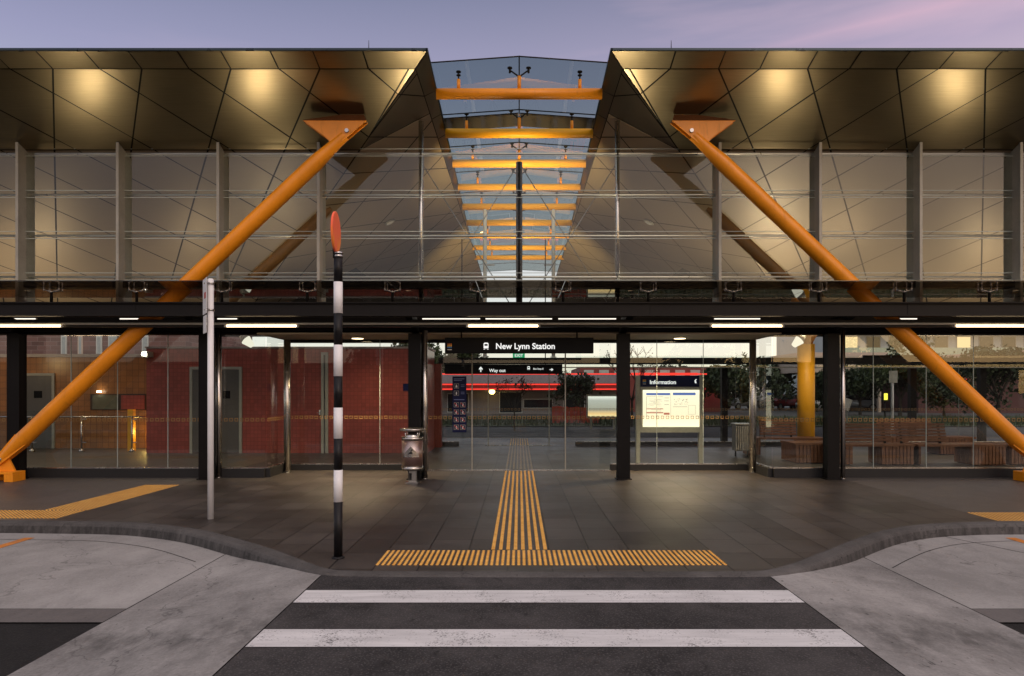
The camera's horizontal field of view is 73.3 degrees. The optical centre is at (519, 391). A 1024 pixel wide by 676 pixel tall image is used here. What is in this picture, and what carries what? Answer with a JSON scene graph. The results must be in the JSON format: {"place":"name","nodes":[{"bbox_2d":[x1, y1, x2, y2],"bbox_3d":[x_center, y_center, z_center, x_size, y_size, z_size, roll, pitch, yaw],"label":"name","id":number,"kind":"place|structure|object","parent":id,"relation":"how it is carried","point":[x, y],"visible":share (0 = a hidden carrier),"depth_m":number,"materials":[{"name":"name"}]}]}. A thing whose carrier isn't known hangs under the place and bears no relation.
{"place":"outdoors","nodes":[
{"label":"outdoors","id":0,"kind":"place"},
{"bbox_2d":[0,335,251,353],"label":"brick building","id":1,"kind":"structure","parent":0,"point":[61,344],"depth_m":48.00,"materials":[{"name":"brick"}]},
{"bbox_2d":[145,347,435,452],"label":"red tiled block","id":2,"kind":"structure","parent":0,"point":[375,381],"depth_m":17.90,"materials":[{"name":"tile"}]},
{"bbox_2d":[193,370,197,452],"bbox_3d":[-8.181,0.509,17.881,0.594,2.157,0.033,0,0,0],"label":"door","id":3,"kind":"structure","parent":2,"relation":"in","point":[195,372],"depth_m":17.86,"materials":[{"name":"metal"}]},
{"bbox_2d":[222,370,238,452],"bbox_3d":[-7.575,0.509,17.854,0.594,2.157,0.088,0,0,0],"label":"door","id":4,"kind":"structure","parent":2,"relation":"in","point":[230,378],"depth_m":17.86,"materials":[{"name":"metal"}]},
{"bbox_2d":[434,364,441,446],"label":"red pillar","id":5,"kind":"structure","parent":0,"point":[438,404],"depth_m":19.75,"materials":[{"name":"paint"}]},
{"bbox_2d":[0,438,1023,571],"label":"pavement","id":6,"kind":"structure","parent":0,"point":[739,520],"depth_m":9.75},
{"bbox_2d":[7,333,29,478],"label":"steel column","id":7,"kind":"structure","parent":6,"relation":"on","point":[16,383],"depth_m":12.50,"materials":[{"name":"metal"}]},
{"bbox_2d":[0,416,145,451],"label":"glass balustrade","id":8,"kind":"object","parent":6,"relation":"on","point":[83,450],"visible":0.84,"depth_m":18.26,"materials":[{"name":"glass"}]},
{"bbox_2d":[0,354,145,447],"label":"tan tiled block","id":9,"kind":"structure","parent":6,"relation":"on","point":[48,378],"depth_m":19.40,"materials":[{"name":"tile"}]},
{"bbox_2d":[27,376,51,447],"bbox_3d":[-13.512,0.573,19.378,0.705,2.031,0.040,0,0,0],"label":"door","id":10,"kind":"structure","parent":9,"relation":"in","point":[39,388],"depth_m":19.37,"materials":[{"name":"metal"}]},
{"bbox_2d":[90,394,145,409],"bbox_3d":[-11.290,0.293,19.369,1.557,0.451,0.058,0,0,0],"label":"window","id":11,"kind":"structure","parent":9,"relation":"in","point":[97,401],"depth_m":19.34,"materials":[{"name":"glass"}]},
{"bbox_2d":[0,485,176,517],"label":"tactile warning strip","id":12,"kind":"object","parent":6,"relation":"on","point":[96,502],"visible":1,"depth_m":9.71,"materials":[{"name":"plastic"}]},
{"bbox_2d":[128,409,135,450],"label":"orange post","id":13,"kind":"object","parent":6,"relation":"on","point":[131,412],"visible":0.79,"depth_m":18.57,"materials":[{"name":"paint"}]},
{"bbox_2d":[2,335,265,477],"bbox_3d":[-10.370,0.270,12.860,11.260,2.660,0.140,0,0,0],"label":"glass screen","id":14,"kind":"object","parent":6,"relation":"on","point":[135,472],"visible":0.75,"depth_m":12.79,"materials":[{"name":"glass"}]},
{"bbox_2d":[0,328,1023,342],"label":"header beam","id":15,"kind":"structure","parent":14,"relation":"on","point":[783,331],"depth_m":12.80,"materials":[{"name":"black metal"}]},
{"bbox_2d":[257,333,781,339],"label":"recess soffit","id":16,"kind":"structure","parent":15,"relation":"attached to","point":[595,336],"depth_m":13.26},
{"bbox_2d":[0,120,1023,332],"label":"glass wall","id":17,"kind":"structure","parent":16,"relation":"on","point":[25,231],"depth_m":13.30,"materials":[{"name":"metal"}]},
{"bbox_2d":[0,44,482,301],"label":"roof canopy","id":18,"kind":"object","parent":17,"relation":"on","point":[159,100],"visible":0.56,"depth_m":13.50,"materials":[{"name":"brown metal"}]},
{"bbox_2d":[229,207,331,301],"bbox_3d":[-5.150,-2.689,14.350,2.507,2.319,0.240,0,0,0],"label":"strut","id":19,"kind":"object","parent":18,"relation":"attached to","point":[276,257],"visible":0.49,"depth_m":14.25,"materials":[{"name":"orange paint"}]},
{"bbox_2d":[222,297,453,336],"bbox_3d":[-5.575,-2.500,20.670,7.250,1.700,0.100,0,0,0],"label":"panel","id":20,"kind":"object","parent":18,"relation":"attached to","point":[406,299],"visible":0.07,"depth_m":20.62,"materials":[{"name":"brown metal"}]},
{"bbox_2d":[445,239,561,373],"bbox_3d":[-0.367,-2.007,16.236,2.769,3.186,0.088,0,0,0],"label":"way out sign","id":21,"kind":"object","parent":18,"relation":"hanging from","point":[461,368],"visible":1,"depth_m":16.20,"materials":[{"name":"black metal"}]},
{"bbox_2d":[436,66,601,99],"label":"skylight beam","id":22,"kind":"structure","parent":18,"relation":"attached to","point":[520,93],"depth_m":12.41,"materials":[{"name":"orange paint"}]},
{"bbox_2d":[431,56,606,271],"bbox_3d":[0.000,-5.846,22.875,4.094,0.232,21.373,0,0,0],"label":"glass skylight","id":23,"kind":"object","parent":22,"relation":"on","point":[509,120],"visible":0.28,"depth_m":15.07,"materials":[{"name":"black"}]},
{"bbox_2d":[445,110,592,137],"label":"skylight beam","id":24,"kind":"structure","parent":18,"relation":"attached to","point":[519,132],"depth_m":14.31,"materials":[{"name":"orange paint"}]},
{"bbox_2d":[452,143,585,167],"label":"skylight beam","id":25,"kind":"structure","parent":18,"relation":"attached to","point":[472,162],"depth_m":16.21,"materials":[{"name":"orange paint"}]},
{"bbox_2d":[462,191,575,209],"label":"skylight beam","id":26,"kind":"structure","parent":18,"relation":"attached to","point":[481,205],"depth_m":20.02,"materials":[{"name":"orange paint"}]},
{"bbox_2d":[483,209,494,357],"bbox_3d":[-0.905,-3.160,20.100,0.369,4.320,0.179,0,0,0],"label":"white post","id":27,"kind":"object","parent":26,"relation":"attached to","point":[484,250],"visible":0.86,"depth_m":20.07,"materials":[{"name":"metal"}]},
{"bbox_2d":[472,239,565,249],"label":"skylight beam","id":28,"kind":"structure","parent":18,"relation":"attached to","point":[513,247],"depth_m":25.73,"materials":[{"name":"orange paint"}]},
{"bbox_2d":[458,169,580,189],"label":"skylight beam","id":29,"kind":"structure","parent":18,"relation":"attached to","point":[478,186],"depth_m":18.12,"materials":[{"name":"orange paint"}]},
{"bbox_2d":[0,280,1023,333],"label":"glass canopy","id":30,"kind":"object","parent":17,"relation":"attached to","point":[843,314],"visible":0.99,"depth_m":11.70,"materials":[{"name":"brown metal"}]},
{"bbox_2d":[555,42,1023,301],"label":"roof canopy","id":31,"kind":"object","parent":17,"relation":"on","point":[869,100],"visible":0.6,"depth_m":13.50,"materials":[{"name":"brown metal"}]},
{"bbox_2d":[466,210,571,225],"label":"skylight beam","id":32,"kind":"structure","parent":31,"relation":"attached to","point":[524,222],"depth_m":21.93,"materials":[{"name":"orange paint"}]},
{"bbox_2d":[474,250,563,259],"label":"skylight beam","id":33,"kind":"structure","parent":31,"relation":"attached to","point":[513,257],"depth_m":27.64,"materials":[{"name":"metal"}]},
{"bbox_2d":[469,226,568,237],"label":"skylight beam","id":34,"kind":"structure","parent":31,"relation":"attached to","point":[550,233],"depth_m":23.84,"materials":[{"name":"orange paint"}]},
{"bbox_2d":[584,298,822,336],"bbox_3d":[5.575,-2.500,20.670,7.250,1.700,0.100,0,0,0],"label":"panel","id":35,"kind":"object","parent":31,"relation":"attached to","point":[660,300],"visible":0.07,"depth_m":20.62,"materials":[{"name":"brown metal"}]},
{"bbox_2d":[706,207,808,301],"bbox_3d":[5.150,-2.689,14.350,2.507,2.319,0.240,0,0,0],"label":"strut","id":36,"kind":"object","parent":31,"relation":"attached to","point":[761,257],"visible":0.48,"depth_m":14.25,"materials":[{"name":"orange paint"}]},
{"bbox_2d":[445,331,593,353],"bbox_3d":[0.000,-0.913,12.676,2.729,0.418,0.128,0,0,0],"label":"station sign","id":37,"kind":"object","parent":15,"relation":"hanging from","point":[576,345],"visible":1,"depth_m":12.62,"materials":[{"name":"black metal"}]},
{"bbox_2d":[0,115,367,481],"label":"roof strut","id":38,"kind":"object","parent":6,"relation":"on","point":[337,132],"visible":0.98,"depth_m":12.20,"materials":[{"name":"orange paint"}]},
{"bbox_2d":[196,333,217,479],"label":"steel column","id":39,"kind":"structure","parent":6,"relation":"on","point":[202,406],"depth_m":12.50,"materials":[{"name":"metal"}]},
{"bbox_2d":[203,277,213,518],"bbox_3d":[-3.917,0.090,8.674,0.118,3.020,0.299,0,0,-38],"label":"sign pole","id":40,"kind":"object","parent":6,"relation":"on","point":[208,304],"visible":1,"depth_m":8.63,"materials":[{"name":"metal"}]},
{"bbox_2d":[216,331,221,477],"bbox_3d":[-5.580,0.240,12.780,0.111,2.720,0.111,0,0,0],"label":"steel post","id":41,"kind":"object","parent":6,"relation":"on","point":[218,404],"visible":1,"depth_m":12.73,"materials":[{"name":"silver metal"}]},
{"bbox_2d":[283,340,290,472],"bbox_3d":[-4.586,0.290,13.600,0.138,2.620,0.138,0,0,0],"label":"steel post","id":42,"kind":"object","parent":6,"relation":"on","point":[287,406],"visible":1,"depth_m":13.54,"materials":[{"name":"silver metal"}]},
{"bbox_2d":[330,211,344,558],"bbox_3d":[-1.741,-0.063,6.615,0.124,3.327,0.392,0,0,0],"label":"crossing pole","id":43,"kind":"object","parent":6,"relation":"on","point":[335,228],"visible":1,"depth_m":6.58,"materials":[{"name":"metal"}]},
{"bbox_2d":[291,416,428,469],"bbox_3d":[-3.280,0.270,14.050,2.840,2.660,0.140,0,0,0],"label":"glass screen","id":44,"kind":"object","parent":6,"relation":"on","point":[347,466],"visible":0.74,"depth_m":13.98,"materials":[{"name":"silver metal"}]},
{"bbox_2d":[399,428,424,482],"bbox_3d":[-1.878,1.122,12.223,0.450,0.955,0.696,0,0,0],"label":"litter bin","id":45,"kind":"object","parent":6,"relation":"on","point":[412,454],"visible":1,"depth_m":11.95,"materials":[{"name":"metal"}]},
{"bbox_2d":[406,333,422,479],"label":"steel column","id":46,"kind":"structure","parent":6,"relation":"on","point":[414,380],"depth_m":12.50,"materials":[{"name":"metal"}]},
{"bbox_2d":[422,330,427,478],"bbox_3d":[-1.729,0.240,12.600,0.107,2.720,0.107,0,0,0],"label":"steel post","id":47,"kind":"object","parent":6,"relation":"on","point":[425,394],"visible":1,"depth_m":12.55,"materials":[{"name":"silver metal"}]},
{"bbox_2d":[491,471,546,549],"bbox_3d":[0.000,1.595,10.405,0.567,0.006,6.890,0,0,0],"label":"tactile guide strip","id":48,"kind":"object","parent":6,"relation":"on","point":[516,524],"visible":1,"depth_m":8.77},
{"bbox_2d":[505,446,532,469],"bbox_3d":[0.000,1.595,17.125,0.567,0.006,6.150,0,0,0],"label":"tactile guide strip","id":49,"kind":"object","parent":6,"relation":"on","point":[520,458],"visible":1,"depth_m":16.13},
{"bbox_2d":[428,354,610,470],"bbox_3d":[0.000,0.270,13.918,3.700,2.660,0.115,0,0,0],"label":"sliding door","id":50,"kind":"structure","parent":6,"relation":"on","point":[472,417],"depth_m":13.93,"materials":[{"name":"clear glass"}]},
{"bbox_2d":[452,376,465,431],"bbox_3d":[-1.208,0.259,13.906,0.283,1.131,0.028,0,0,0],"label":"rules panel","id":51,"kind":"object","parent":50,"relation":"attached to","point":[458,403],"visible":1,"depth_m":13.90,"materials":[{"name":"metal"}]},
{"bbox_2d":[467,374,573,445],"bbox_3d":[-0.060,0.400,20.350,3.420,2.400,0.060,0,0,0],"label":"sliding door","id":52,"kind":"structure","parent":6,"relation":"on","point":[549,408],"depth_m":20.32,"materials":[{"name":"clear glass"}]},
{"bbox_2d":[376,550,726,564],"bbox_3d":[0.297,1.595,6.625,3.246,0.005,0.584,0,0,0],"label":"tactile warning strip","id":53,"kind":"object","parent":6,"relation":"on","point":[539,556],"visible":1,"depth_m":6.61,"materials":[{"name":"plastic"}]},
{"bbox_2d":[615,333,631,479],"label":"steel column","id":54,"kind":"structure","parent":6,"relation":"on","point":[622,406],"depth_m":12.50,"materials":[{"name":"metal"}]},
{"bbox_2d":[635,376,702,462],"bbox_3d":[3.351,0.622,15.368,1.491,1.957,0.164,0,0,0],"label":"information board","id":55,"kind":"object","parent":6,"relation":"on","point":[680,396],"visible":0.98,"depth_m":15.29,"materials":[{"name":"metal"}]},
{"bbox_2d":[610,340,748,469],"bbox_3d":[3.280,0.270,14.050,2.840,2.660,0.140,0,0,0],"label":"glass screen","id":56,"kind":"object","parent":6,"relation":"on","point":[688,466],"visible":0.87,"depth_m":14.00,"materials":[{"name":"silver metal"}]},
{"bbox_2d":[720,366,727,440],"bbox_3d":[6.311,0.400,21.200,0.180,2.400,0.180,0,0,0],"label":"post","id":57,"kind":"object","parent":6,"relation":"on","point":[724,401],"visible":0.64,"depth_m":21.11,"materials":[{"name":"black metal"}]},
{"bbox_2d":[731,423,748,455],"bbox_3d":[5.495,1.190,16.995,0.420,0.820,0.370,0,0,0],"label":"litter bin","id":58,"kind":"object","parent":6,"relation":"on","point":[740,436],"visible":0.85,"depth_m":16.82,"materials":[{"name":"silver metal"}]},
{"bbox_2d":[749,340,755,472],"bbox_3d":[4.618,0.290,13.600,0.138,2.620,0.138,0,0,0],"label":"steel post","id":59,"kind":"object","parent":6,"relation":"on","point":[752,403],"visible":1,"depth_m":13.54,"materials":[{"name":"silver metal"}]},
{"bbox_2d":[743,419,822,455],"bbox_3d":[6.658,1.145,17.400,1.900,0.910,0.608,0,0,6],"label":"timber bench","id":60,"kind":"object","parent":6,"relation":"on","point":[774,428],"visible":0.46,"depth_m":17.45,"materials":[{"name":"brown wood"}]},
{"bbox_2d":[575,356,1022,445],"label":"glass screen","id":61,"kind":"object","parent":6,"relation":"on","point":[670,443],"visible":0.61,"depth_m":20.29,"materials":[{"name":"glass"}]},
{"bbox_2d":[438,358,1023,363],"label":"header beam","id":62,"kind":"structure","parent":61,"relation":"on","point":[718,360],"depth_m":20.25,"materials":[{"name":"brown metal"}]},
{"bbox_2d":[442,367,1023,367],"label":"transom","id":63,"kind":"object","parent":61,"relation":"attached to","point":[784,367],"visible":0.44,"depth_m":20.33,"materials":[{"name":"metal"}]},
{"bbox_2d":[780,440,822,462],"bbox_3d":[6.639,1.375,15.750,1.000,0.450,0.888,0,0,0],"label":"timber bench","id":64,"kind":"object","parent":6,"relation":"on","point":[802,451],"visible":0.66,"depth_m":15.31,"materials":[{"name":"wood"}]},
{"bbox_2d":[791,298,816,436],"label":"round pillar","id":65,"kind":"structure","parent":6,"relation":"on","point":[805,380],"depth_m":17.82,"materials":[{"name":"orange paint"}]},
{"bbox_2d":[821,333,841,479],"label":"steel column","id":66,"kind":"structure","parent":6,"relation":"on","point":[831,406],"depth_m":12.50,"materials":[{"name":"metal"}]},
{"bbox_2d":[840,330,845,478],"bbox_3d":[5.926,0.240,12.600,0.091,2.720,0.091,0,0,0],"label":"steel post","id":67,"kind":"object","parent":6,"relation":"on","point":[842,404],"visible":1,"depth_m":12.56,"materials":[{"name":"silver metal"}]},
{"bbox_2d":[670,115,1023,481],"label":"roof strut","id":68,"kind":"object","parent":6,"relation":"on","point":[700,132],"visible":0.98,"depth_m":12.20,"materials":[{"name":"orange paint"}]},
{"bbox_2d":[818,422,914,464],"bbox_3d":[7.678,1.145,15.250,1.844,0.910,0.608,0,0,0],"label":"timber bench","id":69,"kind":"object","parent":6,"relation":"on","point":[892,453],"visible":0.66,"depth_m":15.05,"materials":[{"name":"brown wood"}]},
{"bbox_2d":[862,355,916,435],"bbox_3d":[11.399,0.240,21.200,1.590,2.720,0.180,0,0,0],"label":"post","id":70,"kind":"object","parent":6,"relation":"on","point":[911,388],"visible":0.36,"depth_m":21.12,"materials":[{"name":"black metal"}]},
{"bbox_2d":[773,335,1023,477],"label":"glass screen","id":71,"kind":"object","parent":6,"relation":"on","point":[902,472],"visible":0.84,"depth_m":12.79,"materials":[{"name":"silver metal"}]},
{"bbox_2d":[871,418,975,454],"bbox_3d":[10.355,1.145,17.700,2.400,0.910,0.608,0,0,0],"label":"timber bench","id":72,"kind":"object","parent":6,"relation":"on","point":[943,450],"visible":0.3,"depth_m":17.48,"materials":[{"name":"brown wood"}]},
{"bbox_2d":[894,422,1006,464],"bbox_3d":[9.498,1.145,15.250,2.213,0.910,0.608,0,0,0],"label":"timber bench","id":73,"kind":"object","parent":6,"relation":"on","point":[986,453],"visible":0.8,"depth_m":15.18,"materials":[{"name":"brown wood"}]},
{"bbox_2d":[977,355,1023,440],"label":"post","id":74,"kind":"object","parent":6,"relation":"on","point":[981,391],"visible":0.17,"depth_m":21.12,"materials":[{"name":"black metal"}]},
{"bbox_2d":[991,442,1023,464],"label":"timber bench","id":75,"kind":"object","parent":6,"relation":"on","point":[1013,457],"visible":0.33,"depth_m":14.96,"materials":[{"name":"wood"}]},
{"bbox_2d":[0,555,1023,675],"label":"road","id":76,"kind":"structure","parent":0,"point":[22,644],"depth_m":4.87,"materials":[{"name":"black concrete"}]},
{"bbox_2d":[0,609,124,621],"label":"road edge strip","id":77,"kind":"object","parent":76,"relation":"on","point":[54,615],"visible":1,"depth_m":5.29,"materials":[{"name":"concrete"}]},
{"bbox_2d":[0,533,224,608],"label":"concrete bay","id":78,"kind":"object","parent":76,"relation":"on","point":[52,571],"visible":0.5,"depth_m":6.70,"materials":[{"name":"concrete"}]},
{"bbox_2d":[8,555,319,675],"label":"concrete ramp","id":79,"kind":"structure","parent":76,"relation":"on","point":[212,618],"depth_m":4.87,"materials":[{"name":"concrete"}]},
{"bbox_2d":[0,520,1023,589],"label":"kerb","id":80,"kind":"structure","parent":76,"relation":"on","point":[856,549],"depth_m":7.38,"materials":[{"name":"concrete"}]},
{"bbox_2d":[214,575,903,675],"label":"raised crossing","id":81,"kind":"object","parent":76,"relation":"on","point":[554,661],"depth_m":4.70,"materials":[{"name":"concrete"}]},
{"bbox_2d":[245,590,863,646],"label":"crossing markings","id":82,"kind":"object","parent":81,"relation":"on","point":[552,638],"visible":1,"depth_m":4.57,"materials":[{"name":"white paint"}]},
{"bbox_2d":[771,557,1023,675],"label":"concrete ramp","id":83,"kind":"structure","parent":76,"relation":"on","point":[904,625],"depth_m":4.95,"materials":[{"name":"concrete"}]},
{"bbox_2d":[865,535,1023,608],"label":"concrete bay","id":84,"kind":"object","parent":76,"relation":"on","point":[971,574],"visible":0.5,"depth_m":6.77,"materials":[{"name":"concrete"}]},
{"bbox_2d":[973,609,1023,621],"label":"road edge strip","id":85,"kind":"object","parent":76,"relation":"on","point":[1007,615],"visible":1,"depth_m":5.32,"materials":[{"name":"concrete"}]},
{"bbox_2d":[0,0,1023,392],"label":"sky","id":86,"kind":"structure","parent":0,"point":[449,29],"materials":[{"name":"purple"}]},
{"bbox_2d":[442,427,1023,437],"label":"road","id":87,"kind":"structure","parent":0,"point":[557,432],"depth_m":28.08,"materials":[{"name":"asphalt"}]},
{"bbox_2d":[495,376,534,430],"bbox_3d":[-0.188,0.495,30.117,1.866,2.410,1.885,0,0,0],"label":"tree","id":88,"kind":"object","parent":87,"relation":"on","point":[522,385],"visible":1,"depth_m":29.97,"materials":[{"name":"green plant"}]},
{"bbox_2d":[586,395,615,428],"bbox_3d":[3.828,0.920,31.600,1.475,1.560,0.240,0,0,0],"label":"advert case","id":89,"kind":"object","parent":87,"relation":"on","point":[600,401],"visible":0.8,"depth_m":31.48,"materials":[{"name":"metal"}]},
{"bbox_2d":[442,413,1023,425],"bbox_3d":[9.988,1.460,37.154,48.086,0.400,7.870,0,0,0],"label":"verge grass","id":90,"kind":"structure","parent":0,"point":[497,420],"depth_m":35.76,"materials":[{"name":"green plant"}]},
{"bbox_2d":[547,370,601,418],"bbox_3d":[3.322,0.211,38.124,3.180,2.978,3.234,0,0,-44],"label":"tree","id":91,"kind":"object","parent":90,"relation":"on","point":[580,385],"visible":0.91,"depth_m":37.73,"materials":[{"name":"green plant"}]},
{"bbox_2d":[551,404,599,423],"bbox_3d":[2.890,1.155,35.015,2.502,1.010,0.269,0,0,0],"label":"barrier","id":92,"kind":"object","parent":90,"relation":"on","point":[558,412],"visible":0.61,"depth_m":35.01,"materials":[{"name":"grey"}]},
{"bbox_2d":[594,344,673,426],"bbox_3d":[5.593,-0.478,33.019,3.838,4.356,3.750,0,0,0],"label":"tree","id":93,"kind":"object","parent":90,"relation":"on","point":[641,374],"visible":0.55,"depth_m":33.01,"materials":[{"name":"green plant"}]},
{"bbox_2d":[846,335,962,415],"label":"tree","id":94,"kind":"object","parent":90,"relation":"on","point":[881,374],"visible":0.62,"depth_m":45.49,"materials":[{"name":"green plant"}]},
{"bbox_2d":[937,344,1023,412],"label":"tree","id":95,"kind":"object","parent":90,"relation":"on","point":[1008,375],"visible":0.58,"depth_m":39.86,"materials":[{"name":"green plant"}]},
{"bbox_2d":[442,407,1023,415],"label":"car park","id":96,"kind":"structure","parent":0,"point":[769,412],"depth_m":53.41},
{"bbox_2d":[442,373,706,413],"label":"shop building","id":97,"kind":"structure","parent":96,"relation":"on","point":[536,397],"depth_m":51.93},
{"bbox_2d":[499,392,521,412],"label":"window","id":98,"kind":"structure","parent":97,"relation":"in","point":[503,403],"depth_m":51.93,"materials":[{"name":"glass"}]},
{"bbox_2d":[523,399,552,407],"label":"window","id":99,"kind":"structure","parent":97,"relation":"in","point":[527,403],"depth_m":51.93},
{"bbox_2d":[571,368,719,411],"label":"shop building","id":100,"kind":"structure","parent":96,"relation":"on","point":[712,402],"depth_m":58.00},
{"bbox_2d":[584,370,699,375],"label":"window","id":101,"kind":"structure","parent":100,"relation":"in","point":[588,371],"depth_m":57.95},
{"bbox_2d":[699,364,791,406],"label":"tree","id":102,"kind":"object","parent":96,"relation":"on","point":[738,382],"visible":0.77,"depth_m":53.74,"materials":[{"name":"green plant"}]},
{"bbox_2d":[728,352,816,410],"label":"tree","id":103,"kind":"object","parent":96,"relation":"on","point":[788,378],"visible":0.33,"depth_m":61.02,"materials":[{"name":"green plant"}]},
{"bbox_2d":[765,352,887,411],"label":"building","id":104,"kind":"structure","parent":96,"relation":"on","point":[792,371],"depth_m":56.20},
{"bbox_2d":[815,365,853,411],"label":"tree","id":105,"kind":"object","parent":96,"relation":"on","point":[819,386],"visible":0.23,"depth_m":51.52,"materials":[{"name":"green plant"}]},
{"bbox_2d":[845,395,876,410],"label":"parked car","id":106,"kind":"object","parent":96,"relation":"on","point":[866,403],"visible":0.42,"depth_m":61.13,"materials":[{"name":"black metal"}]},
{"bbox_2d":[845,364,885,414],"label":"tree","id":107,"kind":"object","parent":96,"relation":"on","point":[849,374],"visible":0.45,"depth_m":49.26,"materials":[{"name":"green plant"}]},
{"bbox_2d":[917,351,976,415],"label":"tree","id":108,"kind":"object","parent":96,"relation":"on","point":[937,397],"visible":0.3,"depth_m":47.10,"materials":[{"name":"green plant"}]},
{"bbox_2d":[881,378,1023,412],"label":"shop building","id":109,"kind":"structure","parent":96,"relation":"on","point":[1017,401],"depth_m":54.20,"materials":[{"name":"brick"}]},
{"bbox_2d":[442,393,1023,426],"bbox_3d":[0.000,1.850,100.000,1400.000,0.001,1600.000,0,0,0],"label":"ground","id":110,"kind":"structure","parent":0,"point":[634,426],"depth_m":36.47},
{"bbox_2d":[776,335,1023,409],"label":"apartment building","id":111,"kind":"structure","parent":0,"point":[948,344],"depth_m":63.95,"materials":[{"name":"beige concrete"}]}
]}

